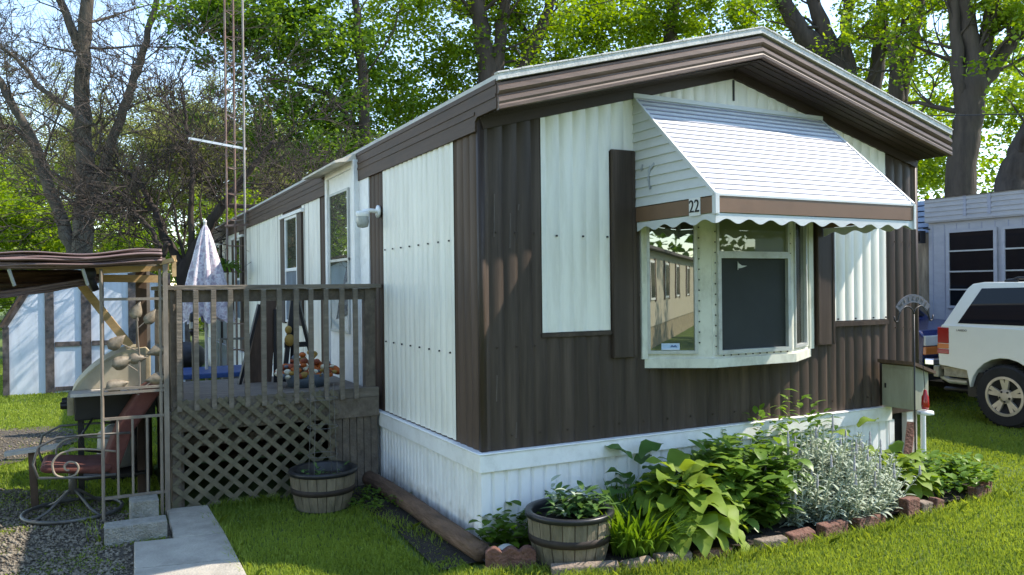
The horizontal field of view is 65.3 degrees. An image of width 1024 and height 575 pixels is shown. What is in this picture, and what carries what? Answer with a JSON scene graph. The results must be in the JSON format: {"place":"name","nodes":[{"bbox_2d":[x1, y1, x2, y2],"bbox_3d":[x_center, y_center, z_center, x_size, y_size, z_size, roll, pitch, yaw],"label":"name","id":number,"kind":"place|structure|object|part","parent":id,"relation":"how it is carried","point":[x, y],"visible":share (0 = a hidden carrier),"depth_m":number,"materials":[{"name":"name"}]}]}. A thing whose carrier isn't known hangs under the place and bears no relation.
{"place":"outdoors","nodes":[
{"label":"outdoors","id":0,"kind":"place"},
{"bbox_2d":[0,426,77,464],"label":"dark gravel ground","id":1,"kind":"structure","parent":0,"point":[16,438],"depth_m":9.15,"materials":[{"name":"grey gravel"}]},
{"bbox_2d":[0,429,172,574],"bbox_3d":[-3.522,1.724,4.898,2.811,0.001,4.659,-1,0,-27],"label":"gravel ground","id":2,"kind":"structure","parent":0,"point":[169,536],"depth_m":5.29,"materials":[{"name":"grey gravel"}]},
{"bbox_2d":[4,443,57,506],"bbox_3d":[-3.764,1.489,6.269,0.362,0.484,0.120,-1,0,-27],"label":"side table","id":3,"kind":"object","parent":2,"relation":"on","point":[30,451],"visible":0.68,"depth_m":6.25,"materials":[{"name":"grey wood"}]},
{"bbox_2d":[19,382,163,524],"bbox_3d":[-3.201,1.210,6.144,1.010,0.999,0.698,-1,0,-27],"label":"swivel chair","id":4,"kind":"object","parent":2,"relation":"on","point":[72,466],"visible":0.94,"depth_m":6.03,"materials":[{"name":"brown metal"}]},
{"bbox_2d":[60,344,154,505],"bbox_3d":[-3.291,1.107,6.520,0.680,1.234,0.850,-1,0,-27],"label":"gas grill","id":5,"kind":"object","parent":2,"relation":"on","point":[81,402],"visible":0.59,"depth_m":6.38,"materials":[{"name":"metal"}]},
{"bbox_2d":[104,515,166,545],"bbox_3d":[-2.563,1.656,5.448,0.385,0.125,0.160,-1,0,-27],"label":"concrete block","id":6,"kind":"object","parent":2,"relation":"on","point":[136,529],"depth_m":5.39,"materials":[{"name":"grey concrete"}]},
{"bbox_2d":[129,494,158,518],"bbox_3d":[-2.674,1.624,5.807,0.190,0.190,0.180,-1,0,-27],"label":"concrete block","id":7,"kind":"object","parent":6,"relation":"on","point":[142,506],"depth_m":5.74,"materials":[{"name":"grey concrete"}]},
{"bbox_2d":[0,304,1023,574],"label":"ground","id":8,"kind":"structure","parent":0,"point":[244,478],"depth_m":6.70,"materials":[{"name":"green plant"}]},
{"bbox_2d":[0,173,71,329],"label":"bush","id":9,"kind":"object","parent":8,"relation":"on","point":[37,239],"visible":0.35,"depth_m":23.61,"materials":[{"name":"green plant"}]},
{"bbox_2d":[0,148,71,269],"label":"bush","id":10,"kind":"object","parent":8,"relation":"on","point":[37,197],"visible":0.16,"depth_m":29.75,"materials":[{"name":"green plant"}]},
{"bbox_2d":[0,68,155,252],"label":"distant tree","id":11,"kind":"object","parent":8,"relation":"on","point":[18,168],"visible":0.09,"depth_m":36.33,"materials":[{"name":"green plant"}]},
{"bbox_2d":[0,248,176,520],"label":"gazebo","id":12,"kind":"object","parent":8,"relation":"on","point":[141,263],"visible":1,"depth_m":5.96,"materials":[{"name":"wood"}]},
{"bbox_2d":[0,269,190,395],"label":"shed","id":13,"kind":"structure","parent":8,"relation":"on","point":[50,342],"depth_m":13.39,"materials":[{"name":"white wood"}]},
{"bbox_2d":[0,43,222,267],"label":"distant tree","id":14,"kind":"object","parent":8,"relation":"on","point":[69,150],"visible":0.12,"depth_m":32.95,"materials":[{"name":"grey plant"}]},
{"bbox_2d":[0,0,241,253],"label":"bare tree","id":15,"kind":"object","parent":8,"relation":"on","point":[85,10],"visible":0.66,"depth_m":19.89,"materials":[{"name":"grey plant"}]},
{"bbox_2d":[110,417,152,479],"bbox_3d":[-3.568,1.276,7.474,0.380,0.900,0.640,-1,0,-27],"label":"storage bin","id":16,"kind":"object","parent":8,"relation":"on","point":[151,467],"visible":0.11,"depth_m":7.28,"materials":[{"name":"black plastic"}]},
{"bbox_2d":[94,188,187,282],"bbox_3d":[-11.262,-0.558,23.901,3.388,5.054,2.853,-1,0,-27],"label":"bush","id":17,"kind":"object","parent":8,"relation":"on","point":[138,244],"visible":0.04,"depth_m":23.77,"materials":[{"name":"green plant"}]},
{"bbox_2d":[134,533,237,568],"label":"path slab","id":18,"kind":"structure","parent":8,"relation":"on","point":[180,550],"depth_m":5.09,"materials":[{"name":"concrete"}]},
{"bbox_2d":[71,68,308,330],"bbox_3d":[-12.097,-3.505,33.296,8.581,10.610,9.974,-1,0,40],"label":"distant tree","id":19,"kind":"object","parent":8,"relation":"on","point":[176,156],"visible":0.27,"depth_m":31.27,"materials":[{"name":"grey plant"}]},
{"bbox_2d":[134,559,245,574],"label":"path slab","id":20,"kind":"structure","parent":8,"relation":"on","point":[223,567],"depth_m":4.75,"materials":[{"name":"concrete"}]},
{"bbox_2d":[188,312,193,380],"bbox_3d":[-3.453,0.993,8.660,0.090,1.460,0.090,-1,0,-27],"label":"lamp stake","id":21,"kind":"object","parent":8,"relation":"on","point":[190,319],"visible":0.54,"depth_m":8.64,"materials":[{"name":"grey metal"}]},
{"bbox_2d":[0,0,384,308],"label":"bare tree","id":22,"kind":"object","parent":8,"relation":"on","point":[184,260],"visible":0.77,"depth_m":14.62,"materials":[{"name":"green plant"}]},
{"bbox_2d":[183,342,204,380],"bbox_3d":[-4.275,1.220,10.486,0.552,1.022,0.540,-1,0,-27],"label":"kettle grill","id":23,"kind":"object","parent":8,"relation":"on","point":[187,354],"visible":0.34,"depth_m":10.31,"materials":[{"name":"grey metal"}]},
{"bbox_2d":[167,505,223,537],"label":"path slab","id":24,"kind":"structure","parent":8,"relation":"on","point":[186,521],"depth_m":5.72,"materials":[{"name":"concrete"}]},
{"bbox_2d":[182,220,234,379],"bbox_3d":[-3.729,0.448,9.761,0.616,2.552,0.630,-1,0,42],"label":"patio umbrella","id":25,"kind":"object","parent":8,"relation":"on","point":[205,268],"visible":0.7,"depth_m":9.65,"materials":[{"name":"white fabric"}]},
{"bbox_2d":[187,0,248,364],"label":"antenna tower","id":26,"kind":"structure","parent":8,"relation":"on","point":[234,147],"depth_m":12.89,"materials":[{"name":"metal"}]},
{"bbox_2d":[220,249,241,272],"bbox_3d":[-4.524,-0.415,12.616,0.503,0.405,0.503,-1,0,-27],"label":"hanging planter","id":27,"kind":"object","parent":26,"relation":"hanging from","point":[227,267],"visible":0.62,"depth_m":12.55,"materials":[{"name":"green plant"}]},
{"bbox_2d":[180,189,267,335],"bbox_3d":[-9.094,-0.754,26.055,3.756,5.030,3.354,-1,0,-27],"label":"bush","id":28,"kind":"object","parent":8,"relation":"on","point":[230,211],"visible":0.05,"depth_m":25.52,"materials":[{"name":"green plant"}]},
{"bbox_2d":[219,337,243,378],"bbox_3d":[-3.937,1.224,11.452,0.440,1.000,0.446,-1,0,-27],"label":"patio chair","id":29,"kind":"object","parent":8,"relation":"on","point":[226,339],"visible":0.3,"depth_m":11.55,"materials":[{"name":"grey metal"}]},
{"bbox_2d":[162,67,331,222],"bbox_3d":[-10.119,-2.818,34.863,8.286,12.524,9.909,-1,0,5],"label":"distant tree","id":30,"kind":"object","parent":8,"relation":"on","point":[242,197],"visible":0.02,"depth_m":32.50,"materials":[{"name":"green plant"}]},
{"bbox_2d":[151,284,380,507],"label":"deck","id":31,"kind":"structure","parent":8,"relation":"on","point":[214,422],"depth_m":6.48,"materials":[{"name":"brown wood"}]},
{"bbox_2d":[183,365,241,379],"bbox_3d":[-3.666,1.363,9.787,1.050,0.720,0.900,-1,0,-27],"label":"patio table","id":32,"kind":"object","parent":31,"relation":"on","point":[222,371],"visible":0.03,"depth_m":9.49,"materials":[{"name":"blue fabric"}]},
{"bbox_2d":[237,301,276,384],"bbox_3d":[-2.445,0.500,7.670,0.389,0.834,0.149,-1,0,-27],"label":"folded table","id":33,"kind":"object","parent":31,"relation":"on","point":[255,348],"visible":0.69,"depth_m":7.70,"materials":[{"name":"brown wood"}]},
{"bbox_2d":[283,300,307,381],"bbox_3d":[-2.088,0.499,7.956,0.342,0.830,0.473,-1,0,-5],"label":"easel","id":34,"kind":"object","parent":31,"relation":"on","point":[289,340],"visible":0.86,"depth_m":7.83,"materials":[{"name":"brown wood"}]},
{"bbox_2d":[274,351,338,387],"bbox_3d":[-1.885,0.740,7.383,0.590,0.336,0.439,-1,0,-5],"label":"autumn planter","id":35,"kind":"object","parent":31,"relation":"on","point":[288,372],"visible":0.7,"depth_m":7.26,"materials":[{"name":"orange plant"}]},
{"bbox_2d":[136,0,431,191],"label":"maple tree","id":36,"kind":"object","parent":8,"relation":"on","point":[359,39],"visible":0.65,"depth_m":20.54,"materials":[{"name":"green plant"}]},
{"bbox_2d":[288,460,356,512],"bbox_3d":[-1.473,1.555,6.237,0.528,0.299,0.528,-1,0,-27],"label":"barrel planter","id":37,"kind":"object","parent":8,"relation":"on","point":[328,492],"visible":0.98,"depth_m":6.05,"materials":[{"name":"brown wood"}]},
{"bbox_2d":[307,383,337,474],"bbox_3d":[-1.478,1.130,6.237,0.235,0.750,0.235,-1,0,-27],"label":"wire trellis","id":38,"kind":"object","parent":37,"relation":"on","point":[310,428],"visible":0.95,"depth_m":6.26,"materials":[{"name":"grey metal"}]},
{"bbox_2d":[300,461,348,474],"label":"pot plant","id":39,"kind":"object","parent":37,"relation":"on","point":[318,472],"visible":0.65,"depth_m":6.15,"materials":[{"name":"green plant"}]},
{"bbox_2d":[351,485,476,570],"bbox_3d":[-0.834,1.690,5.875,0.480,0.001,2.350,-1,0,-27],"label":"soil strip","id":40,"kind":"object","parent":8,"relation":"on","point":[449,550],"visible":0.5,"depth_m":5.38,"materials":[{"name":"brown soil"}]},
{"bbox_2d":[344,484,410,510],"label":"soil weed","id":41,"kind":"object","parent":40,"relation":"on","point":[361,500],"visible":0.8,"depth_m":6.18,"materials":[{"name":"green plant"}]},
{"bbox_2d":[362,471,489,562],"bbox_3d":[-0.709,1.636,5.901,0.155,0.134,2.224,-1,0,-27],"label":"landscape timber","id":42,"kind":"object","parent":40,"relation":"on","point":[469,544],"visible":0.87,"depth_m":5.54,"materials":[{"name":"brown wood"}]},
{"bbox_2d":[301,0,627,157],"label":"maple tree","id":43,"kind":"object","parent":8,"relation":"on","point":[487,52],"visible":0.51,"depth_m":23.20,"materials":[{"name":"green plant"}]},
{"bbox_2d":[485,545,535,571],"bbox_3d":[-0.008,1.646,4.822,0.305,0.170,0.056,-1,0,-4],"label":"edging brick","id":44,"kind":"object","parent":8,"relation":"on","point":[514,555],"visible":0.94,"depth_m":4.79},
{"bbox_2d":[0,15,1023,311],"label":"wood","id":45,"kind":"object","parent":8,"relation":"on","point":[984,161],"visible":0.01,"depth_m":43.49,"materials":[{"name":"green plant"}]},
{"bbox_2d":[70,486,1018,574],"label":"edge grass","id":46,"kind":"structure","parent":8,"relation":"on","point":[262,499],"depth_m":5.26,"materials":[{"name":"green plant"}]},
{"bbox_2d":[208,26,952,544],"bbox_3d":[-1.506,-0.068,12.134,4.552,3.629,15.326,-1,0,-27],"label":"mobile home","id":47,"kind":"object","parent":8,"relation":"on","point":[714,234],"visible":0.62,"depth_m":5.75,"materials":[{"name":"brown metal"}]},
{"bbox_2d":[234,238,239,319],"bbox_3d":[-4.805,-0.146,14.017,0.033,1.410,0.650,-1,0,-27],"label":"window","id":48,"kind":"structure","parent":47,"relation":"in","point":[238,254],"depth_m":13.98,"materials":[{"name":"white glass"}]},
{"bbox_2d":[284,214,296,321],"bbox_3d":[-2.778,-0.227,10.095,0.033,1.340,0.720,-1,0,-27],"label":"window","id":49,"kind":"structure","parent":47,"relation":"in","point":[290,231],"depth_m":10.16,"materials":[{"name":"white glass"}]},
{"bbox_2d":[325,159,370,385],"bbox_3d":[-1.631,-0.066,7.823,0.090,2.260,1.370,-1,0,-27],"label":"door","id":50,"kind":"structure","parent":47,"relation":"in","point":[347,245],"depth_m":7.76,"materials":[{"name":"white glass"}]},
{"bbox_2d":[640,212,813,367],"bbox_3d":[1.740,-0.005,6.026,1.725,1.150,0.302,-1,0,-27],"label":"bay window","id":51,"kind":"structure","parent":47,"relation":"in","point":[724,293],"depth_m":5.80,"materials":[{"name":"metal"}]},
{"bbox_2d":[877,359,935,409],"bbox_3d":[3.323,0.809,6.733,0.270,0.405,0.350,-1,0,-27],"label":"utility cabinet","id":52,"kind":"object","parent":47,"relation":"attached to","point":[897,384],"visible":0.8,"depth_m":6.66,"materials":[{"name":"grey wood"}]},
{"bbox_3d":[3.237,0.827,6.708,0.006,0.290,0.255,-1,0,-27],"label":"door panel","id":53,"kind":"part","parent":52,"relation":"part of","materials":[{"name":"grey wood"}]},
{"bbox_2d":[550,560,618,574],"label":"edging brick","id":54,"kind":"object","parent":8,"relation":"on","point":[560,567],"visible":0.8,"depth_m":4.69,"materials":[{"name":"grey stone"}]},
{"bbox_2d":[620,555,654,570],"bbox_3d":[0.750,1.672,4.793,0.211,0.093,0.078,-1,0,-19],"label":"edging brick","id":55,"kind":"object","parent":8,"relation":"on","point":[642,560],"visible":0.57,"depth_m":4.78,"materials":[{"name":"grey stone"}]},
{"bbox_2d":[507,0,789,60],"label":"maple tree","id":56,"kind":"object","parent":8,"relation":"on","point":[644,15],"visible":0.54,"depth_m":26.08,"materials":[{"name":"green plant"}]},
{"bbox_2d":[653,550,691,566],"bbox_3d":[0.985,1.668,4.886,0.252,0.099,0.078,-1,0,-18],"label":"edging brick","id":57,"kind":"object","parent":8,"relation":"on","point":[662,555],"visible":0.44,"depth_m":4.86,"materials":[{"name":"grey stone"}]},
{"bbox_2d":[693,546,731,562],"bbox_3d":[1.250,1.665,4.965,0.257,0.092,0.072,-1,0,-18],"label":"edging brick","id":58,"kind":"object","parent":8,"relation":"on","point":[715,550],"visible":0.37,"depth_m":4.94,"materials":[{"name":"stone"}]},
{"bbox_2d":[482,468,978,565],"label":"planting bed soil","id":59,"kind":"structure","parent":8,"relation":"on","point":[751,536],"depth_m":5.41,"materials":[{"name":"brown soil"}]},
{"bbox_2d":[465,500,541,547],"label":"corner vine","id":60,"kind":"object","parent":59,"relation":"on","point":[522,531],"visible":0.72,"depth_m":5.06,"materials":[{"name":"green plant"}]},
{"bbox_2d":[498,543,513,549],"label":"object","id":61,"kind":"object","parent":59,"relation":"on","point":[502,546],"visible":0.24,"depth_m":4.92,"materials":[{"name":"white"}]},
{"bbox_2d":[525,498,614,567],"bbox_3d":[0.360,1.530,4.979,0.559,0.314,0.559,-1,0,-27],"label":"barrel planter","id":62,"kind":"object","parent":59,"relation":"on","point":[554,538],"visible":0.84,"depth_m":4.77,"materials":[{"name":"brown wood"}]},
{"bbox_2d":[547,475,581,515],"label":"pot plant","id":63,"kind":"object","parent":62,"relation":"in","point":[554,498],"visible":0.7,"depth_m":4.97,"materials":[{"name":"plant"}]},
{"bbox_2d":[540,480,619,518],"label":"pot plant","id":64,"kind":"object","parent":62,"relation":"in","point":[585,508],"visible":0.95,"depth_m":4.97,"materials":[{"name":"green plant"}]},
{"bbox_2d":[550,478,678,523],"bbox_3d":[0.685,1.479,5.341,0.971,0.368,0.840,-1,0,-27],"label":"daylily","id":65,"kind":"object","parent":59,"relation":"on","point":[630,508],"visible":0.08,"depth_m":5.25,"materials":[{"name":"green plant"}]},
{"bbox_2d":[561,482,719,557],"bbox_3d":[0.799,1.463,5.118,1.072,0.396,0.957,-1,0,-27],"label":"daylily","id":66,"kind":"object","parent":59,"relation":"on","point":[631,539],"visible":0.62,"depth_m":4.90,"materials":[{"name":"green plant"}]},
{"bbox_2d":[601,439,687,518],"bbox_3d":[0.868,1.359,5.510,0.673,0.588,0.687,-1,0,-27],"label":"hosta","id":67,"kind":"object","parent":59,"relation":"on","point":[646,446],"visible":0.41,"depth_m":5.49,"materials":[{"name":"green plant"}]},
{"bbox_2d":[625,448,749,558],"bbox_3d":[1.115,1.409,5.290,0.917,0.634,0.864,-1,0,-27],"label":"hosta","id":68,"kind":"object","parent":59,"relation":"on","point":[711,527],"visible":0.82,"depth_m":5.06,"materials":[{"name":"green plant"}]},
{"bbox_2d":[658,432,823,532],"bbox_3d":[1.565,1.348,5.669,1.209,0.627,1.059,-1,0,-27],"label":"peony bush","id":69,"kind":"object","parent":59,"relation":"on","point":[749,485],"visible":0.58,"depth_m":5.49,"materials":[{"name":"green plant"}]},
{"bbox_2d":[714,389,831,469],"bbox_3d":[2.011,1.204,6.104,1.302,0.836,0.488,-1,0,-27],"label":"leafy plant","id":70,"kind":"object","parent":59,"relation":"on","point":[762,414],"visible":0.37,"depth_m":6.15,"materials":[{"name":"green plant"}]},
{"bbox_2d":[789,413,861,467],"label":"leafy plant","id":71,"kind":"object","parent":59,"relation":"on","point":[836,427],"visible":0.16,"depth_m":6.45,"materials":[{"name":"green plant"}]},
{"bbox_2d":[761,414,920,527],"bbox_3d":[2.333,1.290,5.819,1.373,0.757,0.844,-1,0,-27],"label":"lambs ear","id":72,"kind":"object","parent":59,"relation":"on","point":[860,488],"visible":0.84,"depth_m":5.68},
{"bbox_2d":[824,416,885,476],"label":"leafy plant","id":73,"kind":"object","parent":59,"relation":"on","point":[862,420],"visible":0.16,"depth_m":6.35,"materials":[{"name":"green plant"}]},
{"bbox_2d":[849,440,943,498],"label":"hosta","id":74,"kind":"object","parent":59,"relation":"on","point":[918,490],"visible":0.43,"depth_m":6.14,"materials":[{"name":"green plant"}]},
{"bbox_2d":[904,422,913,459],"bbox_3d":[3.401,1.325,6.844,0.060,0.319,0.285,-1,0,34],"label":"post","id":75,"kind":"object","parent":59,"relation":"on","point":[909,441],"visible":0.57,"depth_m":6.84,"materials":[{"name":"brown brick"}]},
{"bbox_2d":[893,294,933,480],"bbox_3d":[3.205,0.853,6.362,0.481,1.600,0.013,-1,0,-27],"label":"shepherd hook","id":76,"kind":"object","parent":59,"relation":"on","point":[903,302],"visible":1,"depth_m":6.36,"materials":[{"name":"grey metal"}]},
{"bbox_2d":[915,357,933,415],"bbox_3d":[3.294,0.786,6.394,0.148,0.473,0.130,-1,0,22],"label":"hummingbird feeder","id":77,"kind":"object","parent":76,"relation":"hanging from","point":[925,403],"visible":1,"depth_m":6.37,"materials":[{"name":"red glass"}]},
{"bbox_2d":[920,409,925,472],"bbox_3d":[3.613,1.348,7.022,0.043,0.640,0.043,-1,0,-27],"label":"post","id":78,"kind":"object","parent":59,"relation":"on","point":[923,430],"visible":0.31,"depth_m":7.00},
{"bbox_2d":[878,449,999,493],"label":"ground cover plant","id":79,"kind":"object","parent":59,"relation":"on","point":[960,471],"visible":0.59,"depth_m":6.42,"materials":[{"name":"green plant"}]},
{"bbox_2d":[753,535,787,551],"bbox_3d":[1.661,1.651,5.120,0.232,0.099,0.079,-1,0,-22],"label":"edging brick","id":80,"kind":"object","parent":8,"relation":"on","point":[776,539],"visible":0.54,"depth_m":5.09,"materials":[{"name":"beige stone"}]},
{"bbox_2d":[785,527,815,547],"bbox_3d":[1.889,1.645,5.225,0.228,0.122,0.076,-1,0,-27],"label":"edging brick","id":81,"kind":"object","parent":8,"relation":"on","point":[799,534],"visible":0.53,"depth_m":5.20,"materials":[{"name":"red brick"}]},
{"bbox_2d":[816,519,847,537],"bbox_3d":[2.160,1.638,5.383,0.258,0.130,0.077,-1,0,-32],"label":"edging brick","id":82,"kind":"object","parent":8,"relation":"on","point":[829,527],"visible":0.57,"depth_m":5.34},
{"bbox_2d":[717,0,949,93],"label":"multi stem tree","id":83,"kind":"object","parent":8,"relation":"on","point":[804,34],"visible":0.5,"depth_m":21.82,"materials":[{"name":"green plant"}]},
{"bbox_2d":[852,513,885,531],"bbox_3d":[2.486,1.640,5.569,0.308,0.111,0.067,-1,0,-31],"label":"edging brick","id":84,"kind":"object","parent":8,"relation":"on","point":[868,520],"visible":0.56,"depth_m":5.52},
{"bbox_2d":[806,0,979,193],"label":"broken tree","id":85,"kind":"object","parent":8,"relation":"on","point":[916,10],"visible":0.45,"depth_m":19.90,"materials":[{"name":"green plant"}]},
{"bbox_2d":[898,495,919,517],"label":"edging brick","id":86,"kind":"object","parent":8,"relation":"on","point":[910,505],"visible":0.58,"depth_m":5.76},
{"bbox_2d":[920,500,932,512],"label":"edging brick","id":87,"kind":"object","parent":8,"relation":"on","point":[925,505],"visible":0.41,"depth_m":5.84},
{"bbox_2d":[928,497,943,511],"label":"edging brick","id":88,"kind":"object","parent":8,"relation":"on","point":[936,501],"visible":0.48,"depth_m":5.92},
{"bbox_2d":[919,310,967,393],"bbox_3d":[5.346,0.798,13.369,1.800,1.657,4.920,-1,0,-27],"label":"pickup truck","id":89,"kind":"object","parent":8,"relation":"on","point":[928,346],"visible":0.06,"depth_m":10.97,"materials":[{"name":"blue paint"}]},
{"bbox_2d":[873,0,1023,196],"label":"maple tree","id":90,"kind":"object","parent":8,"relation":"on","point":[969,42],"visible":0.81,"depth_m":17.92,"materials":[{"name":"green plant"}]},
{"bbox_2d":[918,188,1023,381],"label":"neighbour home","id":91,"kind":"object","parent":8,"relation":"on","point":[965,242],"visible":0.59,"depth_m":12.32,"materials":[{"name":"grey metal"}]},
{"bbox_2d":[946,227,997,307],"bbox_3d":[7.035,-0.288,12.242,0.038,1.220,0.800,-1,0,-27],"label":"window","id":92,"kind":"structure","parent":91,"relation":"in","point":[971,254],"depth_m":12.28,"materials":[{"name":"grey glass"}]},
{"bbox_2d":[1001,225,1023,281],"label":"window","id":93,"kind":"structure","parent":91,"relation":"in","point":[1012,237],"depth_m":11.69,"materials":[{"name":"grey"}]},
{"bbox_2d":[967,484,986,499],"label":"edging brick","id":94,"kind":"object","parent":8,"relation":"on","point":[979,490],"visible":0.57,"depth_m":6.23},
{"bbox_2d":[934,277,1023,428],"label":"suv","id":95,"kind":"object","parent":8,"relation":"on","point":[980,344],"visible":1,"depth_m":9.44,"materials":[{"name":"beige paint"}]},
{"bbox_3d":[5.736,0.216,9.351,0.138,0.440,1.040,-1,0,-24],"label":"window","id":96,"kind":"part","parent":95,"relation":"part of","materials":[{"name":"black glass"}]},
{"bbox_2d":[979,480,992,492],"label":"edging brick","id":97,"kind":"object","parent":8,"relation":"on","point":[989,483],"visible":0.28,"depth_m":6.35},
{"bbox_2d":[953,12,1023,191],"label":"leaning tree","id":98,"kind":"object","parent":8,"relation":"on","point":[1010,175],"visible":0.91,"depth_m":15.88,"materials":[{"name":"green plant"}]},
{"bbox_2d":[0,0,1023,284],"label":"sky","id":99,"kind":"structure","parent":0,"point":[826,4],"materials":[{"name":"white"}]},
{"bbox_2d":[928,113,1023,115],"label":"overhead wire","id":100,"kind":"object","parent":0,"point":[979,114],"visible":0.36,"depth_m":14.42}
]}

